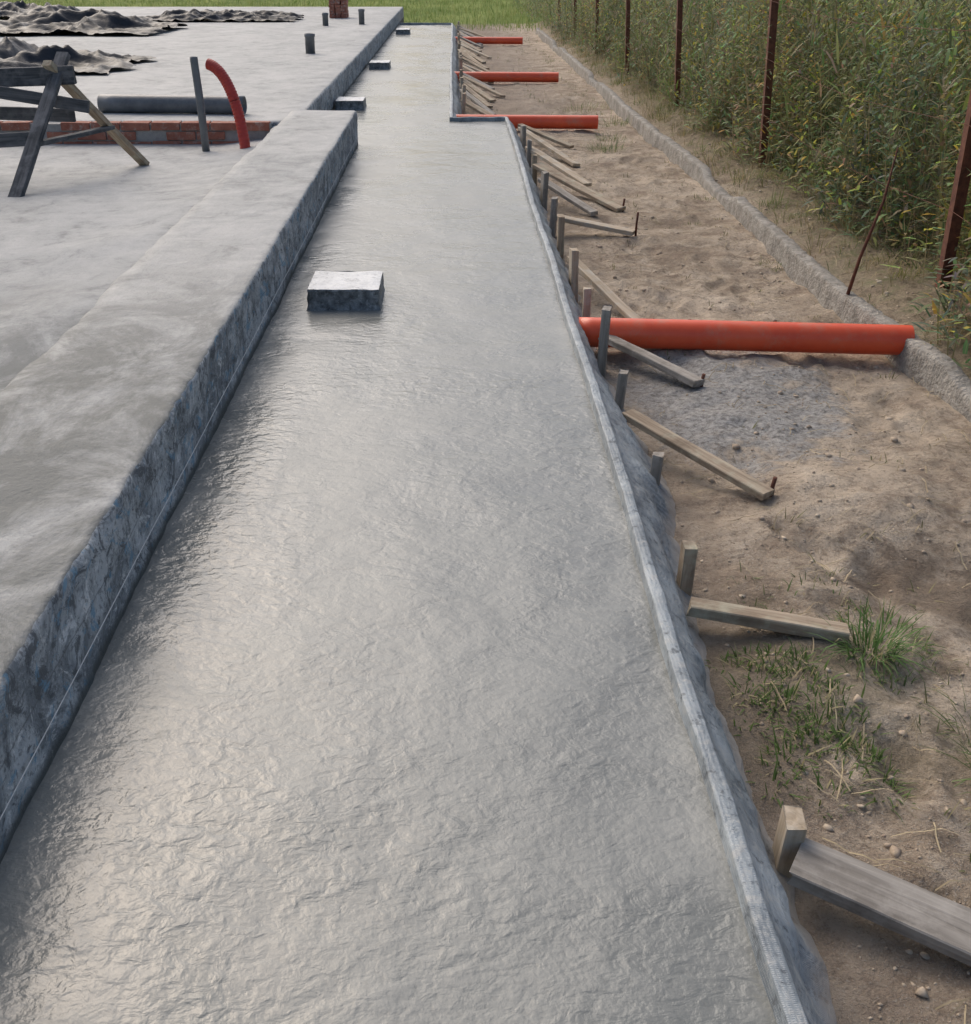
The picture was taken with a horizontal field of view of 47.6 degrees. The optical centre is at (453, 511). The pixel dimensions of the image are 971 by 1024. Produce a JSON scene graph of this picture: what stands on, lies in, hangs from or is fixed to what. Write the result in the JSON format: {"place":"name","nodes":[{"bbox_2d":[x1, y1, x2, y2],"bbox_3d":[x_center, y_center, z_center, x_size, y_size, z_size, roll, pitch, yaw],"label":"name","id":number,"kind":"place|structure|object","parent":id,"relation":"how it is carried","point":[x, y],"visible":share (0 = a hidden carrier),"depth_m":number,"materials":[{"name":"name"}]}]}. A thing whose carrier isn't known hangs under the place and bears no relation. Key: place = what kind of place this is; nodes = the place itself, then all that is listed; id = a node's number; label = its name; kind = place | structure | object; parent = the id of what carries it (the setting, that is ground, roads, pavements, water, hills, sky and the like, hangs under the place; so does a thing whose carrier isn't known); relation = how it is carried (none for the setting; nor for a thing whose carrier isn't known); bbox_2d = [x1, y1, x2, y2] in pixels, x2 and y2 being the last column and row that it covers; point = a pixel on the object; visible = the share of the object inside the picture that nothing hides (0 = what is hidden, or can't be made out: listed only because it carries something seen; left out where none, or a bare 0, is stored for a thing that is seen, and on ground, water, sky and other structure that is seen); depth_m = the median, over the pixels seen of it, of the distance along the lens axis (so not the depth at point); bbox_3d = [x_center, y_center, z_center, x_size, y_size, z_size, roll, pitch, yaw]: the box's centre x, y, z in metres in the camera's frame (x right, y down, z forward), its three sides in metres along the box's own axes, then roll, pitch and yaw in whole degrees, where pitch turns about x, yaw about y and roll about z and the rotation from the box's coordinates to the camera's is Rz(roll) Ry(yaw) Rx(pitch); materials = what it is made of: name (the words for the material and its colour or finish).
{"place":"outdoors","nodes":[
{"label":"outdoors","id":0,"kind":"place"},
{"bbox_2d":[0,0,782,30],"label":"field grass","id":1,"kind":"structure","parent":0,"point":[528,21],"depth_m":39.96,"materials":[{"name":"green plant"}]},
{"bbox_2d":[0,0,970,1023],"bbox_3d":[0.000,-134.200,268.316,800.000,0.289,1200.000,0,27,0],"label":"ground","id":2,"kind":"structure","parent":0,"point":[874,496],"depth_m":4.02,"materials":[{"name":"soil"}]},
{"bbox_2d":[0,7,403,863],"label":"concrete foundation","id":3,"kind":"object","parent":2,"relation":"on","point":[140,305],"visible":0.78,"depth_m":4.67,"materials":[{"name":"grey concrete"}]},
{"bbox_2d":[0,0,80,16],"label":"crumpled black film","id":4,"kind":"object","parent":3,"relation":"on","point":[16,8],"visible":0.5,"depth_m":24.17,"materials":[{"name":"black plastic"}]},
{"bbox_2d":[0,52,149,196],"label":"wooden sawhorse","id":5,"kind":"object","parent":3,"relation":"on","point":[55,75],"visible":0.97,"depth_m":7.50,"materials":[{"name":"wood"}]},
{"bbox_2d":[0,37,155,73],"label":"crumpled black film","id":6,"kind":"object","parent":3,"relation":"on","point":[15,52],"visible":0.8,"depth_m":13.89,"materials":[{"name":"black plastic"}]},
{"bbox_2d":[0,8,187,34],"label":"crumpled black film","id":7,"kind":"object","parent":3,"relation":"on","point":[90,21],"visible":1,"depth_m":20.22,"materials":[{"name":"black plastic"}]},
{"bbox_2d":[0,121,271,143],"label":"bricks","id":8,"kind":"object","parent":3,"relation":"on","point":[134,126],"visible":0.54,"depth_m":9.48,"materials":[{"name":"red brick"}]},
{"bbox_2d":[97,94,246,113],"bbox_3d":[-2.575,-3.737,10.085,1.356,0.156,0.156,2,27,5],"label":"grey pipe","id":9,"kind":"object","parent":3,"relation":"on","point":[155,103],"visible":0.77,"depth_m":10.04,"materials":[{"name":"plastic"}]},
{"bbox_2d":[0,136,357,819],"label":"mason cord","id":10,"kind":"object","parent":3,"relation":"attached to","point":[142,547],"visible":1,"depth_m":2.96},
{"bbox_2d":[190,56,209,151],"bbox_3d":[-2.075,-3.323,9.027,0.096,0.761,0.067,9,28,16],"label":"grey riser pipe","id":11,"kind":"object","parent":3,"relation":"on","point":[199,102],"visible":0.91,"depth_m":8.99,"materials":[{"name":"plastic"}]},
{"bbox_2d":[127,9,303,20],"bbox_3d":[-5.200,-10.932,24.169,3.784,0.221,1.736,0,27,0],"label":"crumpled black film","id":12,"kind":"object","parent":3,"relation":"on","point":[212,15],"visible":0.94,"depth_m":23.77,"materials":[{"name":"black plastic"}]},
{"bbox_2d":[205,58,250,148],"bbox_3d":[-1.844,-3.343,9.108,0.454,0.748,0.136,21,34,35],"label":"red corrugated hose","id":13,"kind":"object","parent":3,"relation":"on","point":[219,72],"visible":0.96,"depth_m":9.04,"materials":[{"name":"red plastic"}]},
{"bbox_2d":[304,33,314,53],"bbox_3d":[-2.100,-6.830,16.158,0.157,0.360,0.157,0,27,0],"label":"pipe stub","id":14,"kind":"object","parent":3,"relation":"on","point":[309,43],"visible":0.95,"depth_m":16.09,"materials":[{"name":"grey plastic"}]},
{"bbox_2d":[322,13,328,25],"bbox_3d":[-2.600,-9.983,22.408,0.134,0.330,0.134,0,27,0],"label":"pipe stub","id":15,"kind":"object","parent":3,"relation":"on","point":[325,19],"visible":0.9,"depth_m":22.34,"materials":[{"name":"grey plastic"}]},
{"bbox_2d":[329,0,348,17],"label":"brick stack","id":16,"kind":"object","parent":3,"relation":"on","point":[338,8],"visible":1,"depth_m":24.94,"materials":[{"name":"red brick"}]},
{"bbox_2d":[358,9,364,24],"bbox_3d":[-1.900,-10.232,22.842,0.134,0.380,0.134,0,27,0],"label":"pipe stub","id":17,"kind":"object","parent":3,"relation":"on","point":[361,17],"visible":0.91,"depth_m":22.78,"materials":[{"name":"grey plastic"}]},
{"bbox_2d":[0,25,776,1023],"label":"wet concrete strip","id":18,"kind":"object","parent":2,"relation":"on","point":[378,719],"visible":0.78,"depth_m":2.61,"materials":[{"name":"grey concrete"}]},
{"bbox_2d":[306,271,384,310],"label":"foam void block","id":19,"kind":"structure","parent":18,"relation":"on","point":[344,290],"depth_m":5.53,"materials":[{"name":"grey concrete"}]},
{"bbox_2d":[335,97,366,109],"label":"foam void block","id":20,"kind":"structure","parent":18,"relation":"on","point":[350,103],"depth_m":12.62,"materials":[{"name":"grey concrete"}]},
{"bbox_2d":[369,60,390,69],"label":"foam void block","id":21,"kind":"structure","parent":18,"relation":"on","point":[379,64],"depth_m":17.03,"materials":[{"name":"grey concrete"}]},
{"bbox_2d":[396,28,409,34],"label":"foam void block","id":22,"kind":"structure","parent":18,"relation":"on","point":[402,31],"depth_m":24.43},
{"bbox_2d":[459,59,462,71],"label":"wooden stake","id":23,"kind":"object","parent":2,"relation":"on","point":[460,64],"visible":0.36,"depth_m":17.06,"materials":[{"name":"wood"}]},
{"bbox_2d":[460,77,462,99],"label":"wooden stake","id":24,"kind":"object","parent":2,"relation":"on","point":[461,81],"visible":0.34,"depth_m":14.60,"materials":[{"name":"wood"}]},
{"bbox_2d":[461,85,465,109],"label":"wooden stake","id":25,"kind":"object","parent":2,"relation":"on","point":[463,88],"visible":0.34,"depth_m":13.74,"materials":[{"name":"wood"}]},
{"bbox_2d":[462,92,465,114],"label":"wooden stake","id":26,"kind":"object","parent":2,"relation":"on","point":[463,103],"visible":0.48,"depth_m":12.95,"materials":[{"name":"brown wood"}]},
{"bbox_2d":[457,49,478,61],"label":"wooden brace","id":27,"kind":"object","parent":2,"relation":"on","point":[462,51],"visible":0.41,"depth_m":20.06,"materials":[{"name":"brown wood"}]},
{"bbox_2d":[459,29,476,36],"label":"wooden brace","id":28,"kind":"object","parent":2,"relation":"on","point":[468,34],"visible":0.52,"depth_m":25.29,"materials":[{"name":"brown wood"}]},
{"bbox_2d":[457,39,481,51],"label":"wooden brace","id":29,"kind":"object","parent":2,"relation":"on","point":[471,46],"visible":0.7,"depth_m":22.38,"materials":[{"name":"brown wood"}]},
{"bbox_2d":[457,33,482,45],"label":"wooden brace","id":30,"kind":"object","parent":2,"relation":"on","point":[463,35],"visible":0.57,"depth_m":24.19,"materials":[{"name":"wood"}]},
{"bbox_2d":[457,36,483,47],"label":"wooden brace","id":31,"kind":"object","parent":2,"relation":"on","point":[471,42],"visible":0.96,"depth_m":23.28,"materials":[{"name":"wood"}]},
{"bbox_2d":[457,46,485,63],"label":"wooden brace","id":32,"kind":"object","parent":2,"relation":"on","point":[479,59],"visible":0.67,"depth_m":20.22,"materials":[{"name":"brown wood"}]},
{"bbox_2d":[459,27,485,36],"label":"wooden brace","id":33,"kind":"object","parent":2,"relation":"on","point":[471,32],"visible":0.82,"depth_m":25.91,"materials":[{"name":"brown wood"}]},
{"bbox_2d":[458,52,488,69],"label":"wooden brace","id":34,"kind":"object","parent":2,"relation":"on","point":[473,60],"visible":0.78,"depth_m":19.13,"materials":[{"name":"brown wood"}]},
{"bbox_2d":[463,63,483,71],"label":"wooden brace","id":35,"kind":"object","parent":2,"relation":"on","point":[473,68],"visible":0.42,"depth_m":17.55,"materials":[{"name":"brown wood"}]},
{"bbox_2d":[458,56,490,71],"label":"wooden brace","id":36,"kind":"object","parent":2,"relation":"on","point":[474,64],"visible":0.89,"depth_m":18.51,"materials":[{"name":"brown wood"}]},
{"bbox_2d":[457,44,491,58],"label":"wooden brace","id":37,"kind":"object","parent":2,"relation":"on","point":[476,51],"visible":0.92,"depth_m":21.04,"materials":[{"name":"brown wood"}]},
{"bbox_2d":[459,84,492,107],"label":"wooden brace","id":38,"kind":"object","parent":2,"relation":"on","point":[478,97],"visible":0.73,"depth_m":14.39,"materials":[{"name":"brown wood"}]},
{"bbox_2d":[458,65,493,83],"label":"wooden brace","id":39,"kind":"object","parent":2,"relation":"on","point":[467,69],"visible":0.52,"depth_m":17.23,"materials":[{"name":"brown wood"}]},
{"bbox_2d":[460,99,493,114],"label":"wooden brace","id":40,"kind":"object","parent":2,"relation":"on","point":[476,108],"visible":0.61,"depth_m":13.11,"materials":[{"name":"brown wood"}]},
{"bbox_2d":[459,72,494,89],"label":"wooden brace","id":41,"kind":"object","parent":2,"relation":"on","point":[473,78],"visible":0.56,"depth_m":16.11,"materials":[{"name":"brown wood"}]},
{"bbox_2d":[459,78,495,101],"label":"wooden brace","id":42,"kind":"object","parent":2,"relation":"on","point":[481,93],"visible":0.86,"depth_m":15.02,"materials":[{"name":"brown wood"}]},
{"bbox_2d":[459,89,496,114],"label":"wooden brace","id":43,"kind":"object","parent":2,"relation":"on","point":[472,98],"visible":0.71,"depth_m":13.81,"materials":[{"name":"brown wood"}]},
{"bbox_2d":[459,75,504,97],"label":"wooden brace","id":44,"kind":"object","parent":2,"relation":"on","point":[482,86],"visible":0.9,"depth_m":15.46,"materials":[{"name":"brown wood"}]},
{"bbox_2d":[455,37,522,43],"bbox_3d":[0.736,-10.202,23.811,1.535,0.146,0.146,2,27,3],"label":"orange sewer pipe","id":45,"kind":"object","parent":2,"relation":"on","point":[500,40],"visible":0.78,"depth_m":23.74,"materials":[{"name":"plastic"}]},
{"bbox_2d":[455,72,558,81],"bbox_3d":[0.786,-6.627,16.766,1.634,0.146,0.146,2,27,3],"label":"orange sewer pipe","id":46,"kind":"object","parent":2,"relation":"on","point":[517,76],"visible":0.79,"depth_m":16.70,"materials":[{"name":"plastic"}]},
{"bbox_2d":[520,125,525,152],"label":"wooden stake","id":47,"kind":"object","parent":2,"relation":"on","point":[523,134],"visible":0.47,"depth_m":10.86,"materials":[{"name":"grey wood"}]},
{"bbox_2d":[456,114,597,128],"bbox_3d":[0.756,-4.361,12.298,1.713,0.146,0.146,1,27,2],"label":"orange sewer pipe","id":48,"kind":"object","parent":2,"relation":"on","point":[562,121],"visible":0.6,"depth_m":12.23,"materials":[{"name":"plastic"}]},
{"bbox_2d":[527,139,531,167],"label":"wooden stake","id":49,"kind":"object","parent":2,"relation":"on","point":[529,146],"visible":0.52,"depth_m":10.07,"materials":[{"name":"grey wood"}]},
{"bbox_2d":[532,154,536,186],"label":"wooden stake","id":50,"kind":"object","parent":2,"relation":"on","point":[534,171],"visible":0.5,"depth_m":9.28,"materials":[{"name":"brown wood"}]},
{"bbox_2d":[540,171,548,210],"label":"wooden stake","id":51,"kind":"object","parent":2,"relation":"on","point":[544,187],"visible":0.57,"depth_m":8.46,"materials":[{"name":"wood"}]},
{"bbox_2d":[517,124,573,147],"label":"wooden brace","id":52,"kind":"object","parent":2,"relation":"on","point":[550,137],"visible":0.89,"depth_m":11.27,"materials":[{"name":"brown wood"}]},
{"bbox_2d":[518,127,579,166],"bbox_3d":[0.928,-3.597,10.821,0.083,0.035,1.261,-4,34,-23],"label":"wooden brace","id":53,"kind":"object","parent":2,"relation":"on","point":[552,149],"visible":0.91,"depth_m":10.71,"materials":[{"name":"brown wood"}]},
{"bbox_2d":[549,197,557,237],"bbox_3d":[0.700,-1.988,7.731,0.041,0.437,0.071,7,29,11],"label":"wooden stake","id":54,"kind":"object","parent":2,"relation":"on","point":[553,212],"visible":0.52,"depth_m":7.66,"materials":[{"name":"grey wood"}]},
{"bbox_2d":[525,146,591,186],"bbox_3d":[0.914,-3.062,9.717,0.084,0.035,1.197,-10,35,-19],"label":"wooden brace","id":55,"kind":"object","parent":2,"relation":"on","point":[558,166],"visible":0.94,"depth_m":9.63,"materials":[{"name":"brown wood"}]},
{"bbox_2d":[557,214,564,261],"bbox_3d":[0.690,-1.671,7.070,0.042,0.466,0.083,-1,29,1],"label":"wooden stake","id":56,"kind":"object","parent":2,"relation":"on","point":[560,231],"visible":0.52,"depth_m":6.99,"materials":[{"name":"brown wood"}]},
{"bbox_2d":[538,178,597,215],"bbox_3d":[0.874,-2.432,8.467,0.063,0.033,0.803,-18,41,-19],"label":"wooden brace","id":57,"kind":"object","parent":2,"relation":"on","point":[571,199],"visible":0.85,"depth_m":8.39,"materials":[{"name":"grey wood"}]},
{"bbox_2d":[569,247,578,302],"bbox_3d":[0.685,-1.266,6.266,0.042,0.474,0.087,-5,29,-4],"label":"wooden stake","id":58,"kind":"object","parent":2,"relation":"on","point":[573,264],"visible":0.52,"depth_m":6.18,"materials":[{"name":"brown wood"}]},
{"bbox_2d":[533,162,625,211],"bbox_3d":[1.001,-2.593,8.864,0.100,0.200,1.145,-21,42,-24],"label":"wooden brace","id":59,"kind":"object","parent":2,"relation":"on","point":[592,194],"visible":0.88,"depth_m":8.78,"materials":[{"name":"brown wood"}]},
{"bbox_2d":[582,287,591,316],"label":"wooden stake","id":60,"kind":"object","parent":2,"relation":"on","point":[586,309],"visible":0.43,"depth_m":5.71,"materials":[{"name":"brown wood"}]},
{"bbox_2d":[556,212,638,235],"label":"wooden brace","id":61,"kind":"object","parent":2,"relation":"on","point":[599,226],"visible":0.82,"depth_m":7.65,"materials":[{"name":"brown wood"}]},
{"bbox_2d":[566,256,639,317],"bbox_3d":[0.840,-1.253,6.178,0.064,0.033,0.913,-3,35,-20],"label":"wooden brace","id":62,"kind":"object","parent":2,"relation":"on","point":[613,299],"visible":0.77,"depth_m":6.12,"materials":[{"name":"brown wood"}]},
{"bbox_2d":[597,305,611,376],"bbox_3d":[0.704,-0.730,5.192,0.042,0.487,0.091,7,27,10],"label":"wooden stake","id":63,"kind":"object","parent":2,"relation":"on","point":[604,336],"visible":0.64,"depth_m":5.11,"materials":[{"name":"grey wood"}]},
{"bbox_2d":[399,23,836,1023],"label":"film wrapped formwork","id":64,"kind":"object","parent":2,"relation":"on","point":[791,965],"visible":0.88,"depth_m":2.71,"materials":[{"name":"grey plastic"}]},
{"bbox_2d":[615,369,628,410],"bbox_3d":[0.723,-0.454,4.806,0.041,0.351,0.063,9,30,10],"label":"wooden stake","id":65,"kind":"object","parent":2,"relation":"on","point":[621,387],"visible":0.5,"depth_m":4.73,"materials":[{"name":"grey wood"}]},
{"bbox_2d":[598,335,705,386],"bbox_3d":[0.926,-0.683,5.202,0.099,0.161,0.630,-11,34,-37],"label":"wooden brace","id":66,"kind":"object","parent":2,"relation":"on","point":[663,365],"visible":0.82,"depth_m":5.12,"materials":[{"name":"wood"}]},
{"bbox_2d":[650,452,663,485],"bbox_3d":[0.737,-0.065,4.064,0.041,0.330,0.054,8,26,11],"label":"wooden stake","id":67,"kind":"object","parent":2,"relation":"on","point":[656,465],"visible":0.36,"depth_m":3.99,"materials":[{"name":"grey wood"}]},
{"bbox_2d":[676,540,697,595],"bbox_3d":[0.715,0.247,3.424,0.042,0.346,0.052,0,30,-4],"label":"wooden stake","id":68,"kind":"object","parent":2,"relation":"on","point":[687,564],"visible":0.52,"depth_m":3.36,"materials":[{"name":"brown wood"}]},
{"bbox_2d":[622,409,776,500],"bbox_3d":[0.922,-0.198,4.212,0.085,0.181,0.738,-21,40,-31],"label":"wooden brace","id":69,"kind":"object","parent":2,"relation":"on","point":[756,488],"visible":0.88,"depth_m":4.14,"materials":[{"name":"wood"}]},
{"bbox_2d":[496,98,970,1022],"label":"soil clods","id":70,"kind":"object","parent":2,"relation":"on","point":[922,990],"visible":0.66,"depth_m":3.91,"materials":[{"name":"brown soil"}]},
{"bbox_2d":[497,31,970,871],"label":"grass tufts","id":71,"kind":"object","parent":2,"relation":"on","point":[875,641],"visible":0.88,"depth_m":2.98,"materials":[{"name":"green plant"}]},
{"bbox_2d":[513,0,970,367],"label":"roadside reeds and weeds","id":72,"kind":"object","parent":2,"relation":"on","point":[875,61],"visible":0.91,"depth_m":9.05,"materials":[{"name":"green plant"}]},
{"bbox_2d":[579,317,914,354],"bbox_3d":[1.416,-0.862,5.393,1.598,0.148,0.146,2,27,4],"label":"orange sewer pipe","id":73,"kind":"object","parent":2,"relation":"on","point":[834,338],"visible":0.84,"depth_m":5.33,"materials":[{"name":"plastic"}]},
{"bbox_2d":[536,28,970,422],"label":"concrete kerb","id":74,"kind":"structure","parent":2,"relation":"on","point":[934,370],"depth_m":6.62,"materials":[{"name":"grey concrete"}]},
{"bbox_2d":[540,124,970,1023],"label":"dry straw","id":75,"kind":"object","parent":2,"relation":"on","point":[832,562],"visible":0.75,"depth_m":3.71,"materials":[{"name":"beige plant"}]},
{"bbox_2d":[550,26,970,379],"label":"verge grass","id":76,"kind":"structure","parent":2,"relation":"on","point":[658,113],"depth_m":9.16,"materials":[{"name":"green plant"}]},
{"bbox_2d":[558,0,970,289],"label":"wire fence","id":77,"kind":"object","parent":2,"relation":"on","point":[961,183],"visible":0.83,"depth_m":7.52,"materials":[{"name":"metal"}]},
{"bbox_2d":[686,597,849,642],"bbox_3d":[0.909,0.311,3.187,0.462,0.037,0.068,9,25,7],"label":"wooden brace","id":78,"kind":"object","parent":2,"relation":"on","point":[760,618],"visible":1,"depth_m":3.17,"materials":[{"name":"wood"}]},
{"bbox_2d":[772,805,806,878],"bbox_3d":[0.716,0.783,2.407,0.042,0.318,0.072,5,30,4],"label":"wooden stake","id":79,"kind":"object","parent":2,"relation":"on","point":[790,834],"visible":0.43,"depth_m":2.34,"materials":[{"name":"brown wood"}]},
{"bbox_2d":[846,147,898,294],"bbox_3d":[2.191,-1.472,5.809,0.164,0.872,0.022,1,27,3],"label":"rod","id":80,"kind":"object","parent":2,"relation":"on","point":[864,247],"visible":0.96,"depth_m":5.80,"materials":[{"name":"metal"}]},
{"bbox_2d":[787,837,970,965],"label":"wooden brace","id":81,"kind":"object","parent":2,"relation":"on","point":[922,916],"visible":0.98,"depth_m":2.21,"materials":[{"name":"grey wood"}]}
]}

